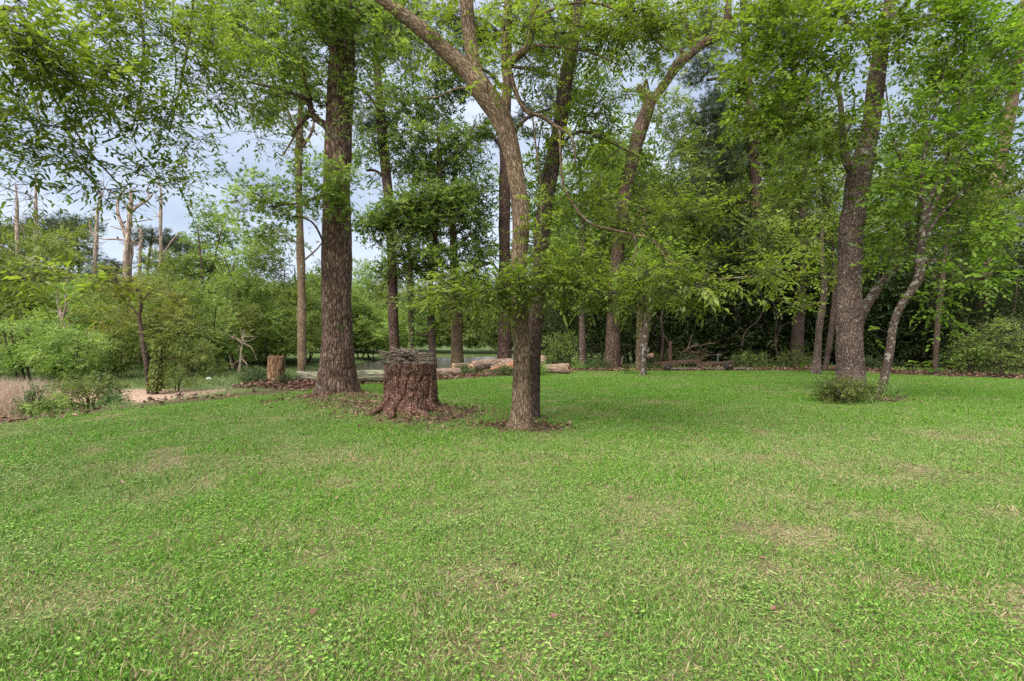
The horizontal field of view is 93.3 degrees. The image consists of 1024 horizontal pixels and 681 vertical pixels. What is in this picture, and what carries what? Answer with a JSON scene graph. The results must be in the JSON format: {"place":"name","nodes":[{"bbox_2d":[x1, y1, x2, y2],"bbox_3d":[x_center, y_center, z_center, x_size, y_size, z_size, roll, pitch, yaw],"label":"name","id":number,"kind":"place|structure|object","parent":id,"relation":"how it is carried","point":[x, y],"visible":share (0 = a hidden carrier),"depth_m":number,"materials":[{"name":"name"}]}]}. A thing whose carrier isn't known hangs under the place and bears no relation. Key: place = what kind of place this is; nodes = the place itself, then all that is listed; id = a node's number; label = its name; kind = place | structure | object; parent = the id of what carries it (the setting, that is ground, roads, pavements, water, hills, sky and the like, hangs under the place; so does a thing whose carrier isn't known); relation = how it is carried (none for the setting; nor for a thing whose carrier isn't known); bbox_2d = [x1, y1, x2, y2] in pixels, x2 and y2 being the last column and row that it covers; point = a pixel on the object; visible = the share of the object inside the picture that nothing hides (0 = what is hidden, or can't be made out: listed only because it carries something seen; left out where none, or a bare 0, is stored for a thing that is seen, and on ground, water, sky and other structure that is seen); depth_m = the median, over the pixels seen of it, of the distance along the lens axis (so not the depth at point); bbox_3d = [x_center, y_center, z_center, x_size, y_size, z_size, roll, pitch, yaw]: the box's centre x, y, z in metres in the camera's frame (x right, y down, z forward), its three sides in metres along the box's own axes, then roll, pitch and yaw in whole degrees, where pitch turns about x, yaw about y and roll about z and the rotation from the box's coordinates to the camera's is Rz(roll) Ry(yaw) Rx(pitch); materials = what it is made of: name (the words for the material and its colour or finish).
{"place":"outdoors","nodes":[
{"label":"outdoors","id":0,"kind":"place"},
{"bbox_2d":[309,356,555,370],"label":"water","id":1,"kind":"structure","parent":0,"point":[444,361],"depth_m":55.41,"materials":[{"name":"grey liquid"}]},
{"bbox_2d":[88,190,110,304],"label":"dead snag","id":2,"kind":"object","parent":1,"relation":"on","point":[95,234],"visible":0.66,"depth_m":43.94,"materials":[{"name":"beige wood"}]},
{"bbox_2d":[99,179,152,363],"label":"dead snag","id":3,"kind":"object","parent":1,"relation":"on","point":[126,232],"visible":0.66,"depth_m":43.91,"materials":[{"name":"beige wood"}]},
{"bbox_2d":[150,171,180,363],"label":"dead snag","id":4,"kind":"object","parent":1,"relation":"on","point":[160,215],"visible":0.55,"depth_m":45.93,"materials":[{"name":"beige wood"}]},
{"bbox_2d":[0,341,1023,680],"bbox_3d":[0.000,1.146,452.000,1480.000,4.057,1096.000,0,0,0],"label":"ground","id":5,"kind":"structure","parent":0,"point":[138,393],"depth_m":2.98,"materials":[{"name":"green plant"}]},
{"bbox_2d":[1,182,30,258],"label":"dead snag","id":6,"kind":"object","parent":5,"relation":"on","point":[17,229],"visible":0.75,"depth_m":47.94,"materials":[{"name":"beige wood"}]},
{"bbox_2d":[0,299,42,371],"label":"bank tree","id":7,"kind":"object","parent":5,"relation":"on","point":[15,317],"visible":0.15,"depth_m":30.59,"materials":[{"name":"green plant"}]},
{"bbox_2d":[0,212,43,269],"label":"tree","id":8,"kind":"object","parent":5,"relation":"on","point":[13,232],"visible":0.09,"depth_m":52.72,"materials":[{"name":"green plant"}]},
{"bbox_2d":[5,381,52,417],"bbox_3d":[-11.506,1.473,11.524,0.876,0.999,0.773,0,0,-44],"label":"shrub","id":9,"kind":"object","parent":5,"relation":"on","point":[33,394],"visible":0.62,"depth_m":11.48,"materials":[{"name":"green plant"}]},
{"bbox_2d":[0,374,80,419],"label":"dry weeds","id":10,"kind":"object","parent":5,"relation":"on","point":[10,392],"visible":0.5,"depth_m":11.98,"materials":[{"name":"beige plant"}]},
{"bbox_2d":[0,220,90,342],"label":"tree","id":11,"kind":"object","parent":5,"relation":"on","point":[44,250],"visible":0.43,"depth_m":40.91,"materials":[{"name":"green plant"}]},
{"bbox_2d":[16,388,77,417],"bbox_3d":[-10.680,1.494,11.095,1.078,0.830,0.956,0,0,33],"label":"shrub","id":12,"kind":"object","parent":5,"relation":"on","point":[50,405],"visible":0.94,"depth_m":11.08,"materials":[{"name":"green plant"}]},
{"bbox_2d":[11,218,107,318],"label":"tree","id":13,"kind":"object","parent":5,"relation":"on","point":[77,234],"visible":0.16,"depth_m":50.47,"materials":[{"name":"green plant"}]},
{"bbox_2d":[3,321,118,380],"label":"bank tree","id":14,"kind":"object","parent":5,"relation":"on","point":[90,361],"visible":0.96,"depth_m":25.36,"materials":[{"name":"green plant"}]},
{"bbox_2d":[19,213,104,267],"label":"pine tree","id":15,"kind":"object","parent":5,"relation":"on","point":[51,222],"visible":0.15,"depth_m":59.85,"materials":[{"name":"green plant"}]},
{"bbox_2d":[33,209,112,277],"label":"pine tree","id":16,"kind":"object","parent":5,"relation":"on","point":[74,220],"visible":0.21,"depth_m":69.96,"materials":[{"name":"green plant"}]},
{"bbox_2d":[22,274,133,355],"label":"bank tree","id":17,"kind":"object","parent":5,"relation":"on","point":[69,303],"visible":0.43,"depth_m":32.61,"materials":[{"name":"green plant"}]},
{"bbox_2d":[43,369,131,413],"bbox_3d":[-11.377,1.423,13.028,1.969,1.404,2.048,0,0,-43],"label":"shrub","id":18,"kind":"object","parent":5,"relation":"on","point":[104,384],"visible":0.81,"depth_m":12.81,"materials":[{"name":"green plant"}]},
{"bbox_2d":[52,335,147,378],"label":"bank tree","id":19,"kind":"object","parent":5,"relation":"on","point":[120,362],"visible":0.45,"depth_m":28.25,"materials":[{"name":"green plant"}]},
{"bbox_2d":[50,271,154,367],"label":"tree","id":20,"kind":"object","parent":5,"relation":"on","point":[123,299],"visible":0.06,"depth_m":37.31,"materials":[{"name":"green plant"}]},
{"bbox_2d":[91,387,133,408],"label":"shrub","id":21,"kind":"object","parent":5,"relation":"on","point":[117,399],"visible":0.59,"depth_m":12.32,"materials":[{"name":"green plant"}]},
{"bbox_2d":[3,383,250,420],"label":"dry weeds","id":22,"kind":"object","parent":5,"relation":"on","point":[146,402],"visible":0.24,"depth_m":12.12,"materials":[{"name":"beige plant"}]},
{"bbox_2d":[55,261,204,393],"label":"double trunk tree","id":23,"kind":"object","parent":5,"relation":"on","point":[141,333],"visible":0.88,"depth_m":20.50,"materials":[{"name":"green plant"}]},
{"bbox_2d":[3,381,287,421],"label":"weeds","id":24,"kind":"object","parent":5,"relation":"on","point":[71,411],"visible":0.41,"depth_m":10.73,"materials":[{"name":"green plant"}]},
{"bbox_2d":[0,0,316,333],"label":"pecan tree","id":25,"kind":"object","parent":5,"relation":"on","point":[45,60],"visible":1,"depth_m":5.99,"materials":[{"name":"green plant"}]},
{"bbox_2d":[131,222,194,357],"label":"pine tree","id":26,"kind":"object","parent":5,"relation":"on","point":[167,238],"visible":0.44,"depth_m":57.55,"materials":[{"name":"green plant"}]},
{"bbox_2d":[143,364,208,392],"bbox_3d":[-14.939,1.707,21.427,2.214,1.503,2.300,0,0,24],"label":"shrub","id":27,"kind":"object","parent":5,"relation":"on","point":[189,380],"visible":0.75,"depth_m":21.52,"materials":[{"name":"green plant"}]},
{"bbox_2d":[141,310,233,394],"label":"double trunk tree","id":28,"kind":"object","parent":5,"relation":"on","point":[162,343],"visible":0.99,"depth_m":20.19,"materials":[{"name":"green plant"}]},
{"bbox_2d":[148,335,230,377],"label":"bank tree","id":29,"kind":"object","parent":5,"relation":"on","point":[178,352],"visible":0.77,"depth_m":28.95,"materials":[{"name":"green plant"}]},
{"bbox_2d":[151,280,254,371],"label":"bank tree","id":30,"kind":"object","parent":5,"relation":"on","point":[212,335],"visible":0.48,"depth_m":34.06,"materials":[{"name":"green plant"}]},
{"bbox_2d":[149,192,263,362],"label":"tree","id":31,"kind":"object","parent":5,"relation":"on","point":[205,262],"visible":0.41,"depth_m":45.03,"materials":[{"name":"green plant"}]},
{"bbox_2d":[193,302,270,369],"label":"bank tree","id":32,"kind":"object","parent":5,"relation":"on","point":[252,321],"visible":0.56,"depth_m":37.00,"materials":[{"name":"green plant"}]},
{"bbox_2d":[232,365,267,382],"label":"shrub","id":33,"kind":"object","parent":5,"relation":"on","point":[250,375],"visible":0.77,"depth_m":14.49,"materials":[{"name":"green plant"}]},
{"bbox_2d":[227,332,285,365],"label":"bank tree","id":34,"kind":"object","parent":5,"relation":"on","point":[260,354],"visible":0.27,"depth_m":43.17,"materials":[{"name":"green plant"}]},
{"bbox_2d":[267,355,285,381],"bbox_3d":[-7.122,0.960,14.572,1.007,1.104,0.999,0,0,0],"label":"tree stump","id":35,"kind":"object","parent":5,"relation":"on","point":[275,365],"visible":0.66,"depth_m":14.39,"materials":[{"name":"brown wood"}]},
{"bbox_2d":[241,237,313,356],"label":"tree","id":36,"kind":"object","parent":5,"relation":"on","point":[274,270],"visible":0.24,"depth_m":47.41,"materials":[{"name":"green plant"}]},
{"bbox_2d":[243,294,317,360],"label":"bank tree","id":37,"kind":"object","parent":5,"relation":"on","point":[268,306],"visible":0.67,"depth_m":40.45,"materials":[{"name":"green plant"}]},
{"bbox_2d":[219,45,365,370],"bbox_3d":[-11.467,-6.958,26.063,7.293,18.889,5.429,0,0,0],"label":"ivy topped tree","id":38,"kind":"object","parent":5,"relation":"on","point":[301,309],"visible":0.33,"depth_m":25.84,"materials":[{"name":"green plant"}]},
{"bbox_2d":[277,308,321,364],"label":"bank tree","id":39,"kind":"object","parent":5,"relation":"on","point":[310,333],"visible":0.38,"depth_m":43.68,"materials":[{"name":"green plant"}]},
{"bbox_2d":[0,360,603,388],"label":"marsh grass","id":40,"kind":"structure","parent":5,"relation":"on","point":[214,378],"depth_m":28.02,"materials":[{"name":"green plant"}]},
{"bbox_2d":[162,0,448,393],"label":"oak tree","id":41,"kind":"object","parent":5,"relation":"on","point":[337,372],"visible":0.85,"depth_m":11.83,"materials":[{"name":"green plant"}]},
{"bbox_2d":[297,28,386,141],"bbox_3d":[-3.922,-6.050,11.446,2.048,2.600,0.680,0,0,-3],"label":"climbing vine","id":42,"kind":"object","parent":41,"relation":"attached to","point":[350,73],"visible":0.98,"depth_m":11.50,"materials":[{"name":"green plant"}]},
{"bbox_2d":[290,259,320,361],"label":"tree","id":43,"kind":"object","parent":5,"relation":"on","point":[318,270],"visible":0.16,"depth_m":52.02,"materials":[{"name":"green plant"}]},
{"bbox_2d":[0,367,623,424],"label":"fallen leaves","id":44,"kind":"object","parent":5,"relation":"on","point":[306,383],"visible":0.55,"depth_m":13.66,"materials":[{"name":"brown plant"}]},
{"bbox_2d":[296,370,383,382],"bbox_3d":[-4.962,1.179,15.631,3.744,0.435,0.563,0,0,-12],"label":"log","id":45,"kind":"object","parent":5,"relation":"on","point":[372,375],"visible":0.34,"depth_m":15.54,"materials":[{"name":"beige wood"}]},
{"bbox_2d":[351,284,381,358],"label":"bank tree","id":46,"kind":"object","parent":5,"relation":"on","point":[360,305],"visible":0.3,"depth_m":59.25,"materials":[{"name":"green plant"}]},
{"bbox_2d":[256,390,489,427],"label":"weeds","id":47,"kind":"object","parent":5,"relation":"on","point":[351,398],"visible":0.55,"depth_m":9.32,"materials":[{"name":"plant"}]},
{"bbox_2d":[310,0,456,361],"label":"pine tree","id":48,"kind":"object","parent":5,"relation":"on","point":[393,324],"visible":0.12,"depth_m":26.78,"materials":[{"name":"green plant"}]},
{"bbox_2d":[366,181,429,361],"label":"ivy covered tree","id":49,"kind":"object","parent":5,"relation":"on","point":[397,240],"visible":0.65,"depth_m":25.71,"materials":[{"name":"green plant"}]},
{"bbox_2d":[363,361,457,419],"bbox_3d":[-1.805,0.934,9.083,1.836,1.047,1.665,0,0,0],"label":"tree stump","id":50,"kind":"object","parent":5,"relation":"on","point":[409,389],"visible":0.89,"depth_m":8.76,"materials":[{"name":"brown wood"}]},
{"bbox_2d":[247,389,588,433],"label":"fallen leaves","id":51,"kind":"object","parent":5,"relation":"on","point":[374,401],"visible":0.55,"depth_m":9.21,"materials":[{"name":"brown plant"}]},
{"bbox_2d":[351,26,504,367],"bbox_3d":[-5.227,-7.371,26.815,9.734,19.048,5.610,0,0,0],"label":"dark oak tree","id":52,"kind":"object","parent":5,"relation":"on","point":[454,196],"visible":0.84,"depth_m":26.32,"materials":[{"name":"green plant"}]},
{"bbox_2d":[391,79,498,367],"bbox_3d":[-4.104,-6.760,29.764,7.848,18.373,5.899,0,0,0],"label":"oak tree","id":53,"kind":"object","parent":5,"relation":"on","point":[457,355],"visible":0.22,"depth_m":29.70,"materials":[{"name":"green plant"}]},
{"bbox_2d":[436,0,578,358],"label":"pine tree","id":54,"kind":"object","parent":5,"relation":"on","point":[504,350],"visible":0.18,"depth_m":28.72,"materials":[{"name":"green plant"}]},
{"bbox_2d":[14,373,1023,635],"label":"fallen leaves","id":55,"kind":"object","parent":5,"relation":"on","point":[312,611],"visible":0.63,"depth_m":4.23,"materials":[{"name":"brown plant"}]},
{"bbox_2d":[543,363,569,373],"bbox_3d":[1.853,1.188,20.377,1.097,0.500,0.493,0,0,19],"label":"log","id":56,"kind":"object","parent":5,"relation":"on","point":[562,368],"visible":0.69,"depth_m":20.16,"materials":[{"name":"brown wood"}]},
{"bbox_2d":[541,300,572,363],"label":"dark tree","id":57,"kind":"object","parent":5,"relation":"on","point":[545,331],"visible":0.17,"depth_m":32.70,"materials":[{"name":"green plant"}]},
{"bbox_2d":[541,329,578,364],"bbox_3d":[2.476,0.487,25.690,2.944,2.600,2.989,0,0,0],"label":"shrub","id":58,"kind":"object","parent":5,"relation":"on","point":[560,352],"visible":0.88,"depth_m":25.32,"materials":[{"name":"green plant"}]},
{"bbox_2d":[478,0,679,418],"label":"twin trunk tree","id":59,"kind":"object","parent":5,"relation":"on","point":[536,323],"visible":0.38,"depth_m":8.72,"materials":[{"name":"green plant"}]},
{"bbox_2d":[549,127,633,366],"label":"young tree","id":60,"kind":"object","parent":5,"relation":"on","point":[582,348],"visible":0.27,"depth_m":24.35,"materials":[{"name":"green plant"}]},
{"bbox_2d":[374,0,817,428],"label":"twin trunk tree","id":61,"kind":"object","parent":5,"relation":"on","point":[493,103],"visible":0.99,"depth_m":7.75,"materials":[{"name":"green plant"}]},
{"bbox_2d":[572,269,644,362],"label":"dark tree","id":62,"kind":"object","parent":5,"relation":"on","point":[625,334],"visible":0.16,"depth_m":31.44,"materials":[{"name":"green plant"}]},
{"bbox_2d":[600,283,657,361],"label":"dark tree","id":63,"kind":"object","parent":5,"relation":"on","point":[634,321],"visible":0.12,"depth_m":33.44,"materials":[{"name":"green plant"}]},
{"bbox_2d":[604,188,689,369],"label":"young tree","id":64,"kind":"object","parent":5,"relation":"on","point":[637,363],"visible":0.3,"depth_m":22.35,"materials":[{"name":"green plant"}]},
{"bbox_2d":[608,225,696,374],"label":"young tree","id":65,"kind":"object","parent":5,"relation":"on","point":[644,349],"visible":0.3,"depth_m":19.27,"materials":[{"name":"green plant"}]},
{"bbox_2d":[626,284,692,362],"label":"dark tree","id":66,"kind":"object","parent":5,"relation":"on","point":[658,333],"visible":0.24,"depth_m":32.43,"materials":[{"name":"green plant"}]},
{"bbox_2d":[559,0,770,368],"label":"bent oak tree","id":67,"kind":"object","parent":5,"relation":"on","point":[645,115],"visible":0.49,"depth_m":23.21,"materials":[{"name":"green plant"}]},
{"bbox_2d":[652,354,736,370],"bbox_3d":[9.232,1.052,23.470,4.557,0.858,2.780,0,0,0],"label":"log pile","id":68,"kind":"object","parent":5,"relation":"on","point":[729,365],"visible":0.92,"depth_m":22.89,"materials":[{"name":"wood"}]},
{"bbox_2d":[651,242,743,364],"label":"dark tree","id":69,"kind":"object","parent":5,"relation":"on","point":[690,329],"visible":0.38,"depth_m":30.22,"materials":[{"name":"green plant"}]},
{"bbox_2d":[673,197,795,365],"bbox_3d":[13.620,-3.432,29.962,7.482,10.710,8.296,0,0,-16],"label":"dark tree","id":70,"kind":"object","parent":5,"relation":"on","point":[728,259],"visible":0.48,"depth_m":28.91,"materials":[{"name":"green plant"}]},
{"bbox_2d":[660,0,810,362],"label":"pine tree","id":71,"kind":"object","parent":5,"relation":"on","point":[713,116],"visible":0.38,"depth_m":30.68,"materials":[{"name":"green plant"}]},
{"bbox_2d":[725,348,772,368],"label":"shrub","id":72,"kind":"object","parent":5,"relation":"on","point":[749,362],"visible":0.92,"depth_m":24.56,"materials":[{"name":"green plant"}]},
{"bbox_2d":[711,210,836,364],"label":"dark tree","id":73,"kind":"object","parent":5,"relation":"on","point":[783,328],"visible":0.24,"depth_m":28.72,"materials":[{"name":"green plant"}]},
{"bbox_2d":[764,348,812,367],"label":"shrub","id":74,"kind":"object","parent":5,"relation":"on","point":[786,359],"visible":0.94,"depth_m":24.89,"materials":[{"name":"green plant"}]},
{"bbox_2d":[726,94,862,365],"bbox_3d":[15.958,-6.125,27.172,7.497,15.771,5.321,0,0,0],"label":"dark tree","id":75,"kind":"object","parent":5,"relation":"on","point":[798,327],"visible":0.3,"depth_m":27.19,"materials":[{"name":"green plant"}]},
{"bbox_2d":[567,361,1023,374],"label":"weeds","id":76,"kind":"object","parent":5,"relation":"on","point":[772,364],"visible":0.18,"depth_m":24.22,"materials":[{"name":"green plant"}]},
{"bbox_2d":[738,93,878,370],"bbox_3d":[13.441,-4.775,21.898,6.317,12.856,4.530,0,0,0],"label":"understorey tree","id":77,"kind":"object","parent":5,"relation":"on","point":[801,198],"visible":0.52,"depth_m":21.91,"materials":[{"name":"green plant"}]},
{"bbox_2d":[599,363,1023,378],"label":"fallen leaves","id":78,"kind":"object","parent":5,"relation":"on","point":[912,370],"visible":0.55,"depth_m":22.24,"materials":[{"name":"brown plant"}]},
{"bbox_2d":[744,199,883,374],"bbox_3d":[11.794,-2.104,19.181,5.373,7.495,2.779,0,0,0],"label":"young tree","id":79,"kind":"object","parent":5,"relation":"on","point":[816,366],"visible":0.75,"depth_m":19.28,"materials":[{"name":"green leaf"},{"name":"grey bark"},{"name":"twig bark"}]},
{"bbox_2d":[777,247,888,364],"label":"dark tree","id":80,"kind":"object","parent":5,"relation":"on","point":[826,321],"visible":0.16,"depth_m":29.46,"materials":[{"name":"green plant"}]},
{"bbox_2d":[792,368,881,405],"bbox_3d":[7.268,1.097,10.863,1.348,0.955,1.375,0,0,-23],"label":"shrub","id":81,"kind":"object","parent":5,"relation":"on","point":[829,389],"visible":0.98,"depth_m":10.72,"materials":[{"name":"green plant"}]},
{"bbox_2d":[695,0,1022,390],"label":"broadleaf tree","id":82,"kind":"object","parent":5,"relation":"on","point":[849,344],"visible":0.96,"depth_m":11.12,"materials":[{"name":"green plant"}]},
{"bbox_2d":[842,376,891,401],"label":"shrub","id":83,"kind":"object","parent":5,"relation":"on","point":[874,384],"visible":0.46,"depth_m":10.87,"materials":[{"name":"green plant"}]},
{"bbox_2d":[818,229,937,366],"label":"dark tree","id":84,"kind":"object","parent":5,"relation":"on","point":[891,287],"visible":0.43,"depth_m":27.77,"materials":[{"name":"green plant"}]},
{"bbox_2d":[827,139,976,322],"bbox_3d":[10.224,-1.929,12.825,3.480,7.139,2.093,0,0,-11],"label":"leaning tree","id":85,"kind":"object","parent":5,"relation":"on","point":[869,300],"visible":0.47,"depth_m":12.95,"materials":[{"name":"green plant"}]},
{"bbox_2d":[864,231,974,367],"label":"dark tree","id":86,"kind":"object","parent":5,"relation":"on","point":[909,329],"visible":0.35,"depth_m":27.36,"materials":[{"name":"green plant"}]},
{"bbox_2d":[843,0,1023,395],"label":"leaning tree","id":87,"kind":"object","parent":5,"relation":"on","point":[926,210],"visible":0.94,"depth_m":11.25,"materials":[{"name":"green plant"}]},
{"bbox_2d":[865,0,1023,373],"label":"understorey tree","id":88,"kind":"object","parent":5,"relation":"on","point":[936,344],"visible":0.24,"depth_m":19.40,"materials":[{"name":"green plant"}]},
{"bbox_2d":[904,240,1023,367],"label":"dark tree","id":89,"kind":"object","parent":5,"relation":"on","point":[947,293],"visible":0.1,"depth_m":26.84,"materials":[{"name":"green plant"}]},
{"bbox_2d":[939,330,1001,372],"bbox_3d":[18.163,0.532,19.311,2.009,1.891,2.233,0,0,0],"label":"shrub","id":90,"kind":"object","parent":5,"relation":"on","point":[967,365],"visible":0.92,"depth_m":19.07,"materials":[{"name":"green plant"}]},
{"bbox_2d":[924,240,1023,372],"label":"bush","id":91,"kind":"object","parent":5,"relation":"on","point":[979,320],"visible":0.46,"depth_m":22.35,"materials":[{"name":"green plant"}]},
{"bbox_2d":[932,0,1023,370],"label":"leaning tree","id":92,"kind":"object","parent":5,"relation":"on","point":[1014,103],"visible":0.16,"depth_m":23.80,"materials":[{"name":"green plant"}]},
{"bbox_2d":[934,235,1023,371],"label":"dark tree","id":93,"kind":"object","parent":5,"relation":"on","point":[1021,261],"visible":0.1,"depth_m":24.44,"materials":[{"name":"green plant"}]},
{"bbox_2d":[946,310,1023,376],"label":"shrub","id":94,"kind":"object","parent":5,"relation":"on","point":[1003,355],"visible":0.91,"depth_m":18.36,"materials":[{"name":"green plant"}]},
{"bbox_2d":[0,0,1023,336],"label":"sky","id":95,"kind":"structure","parent":0,"point":[174,208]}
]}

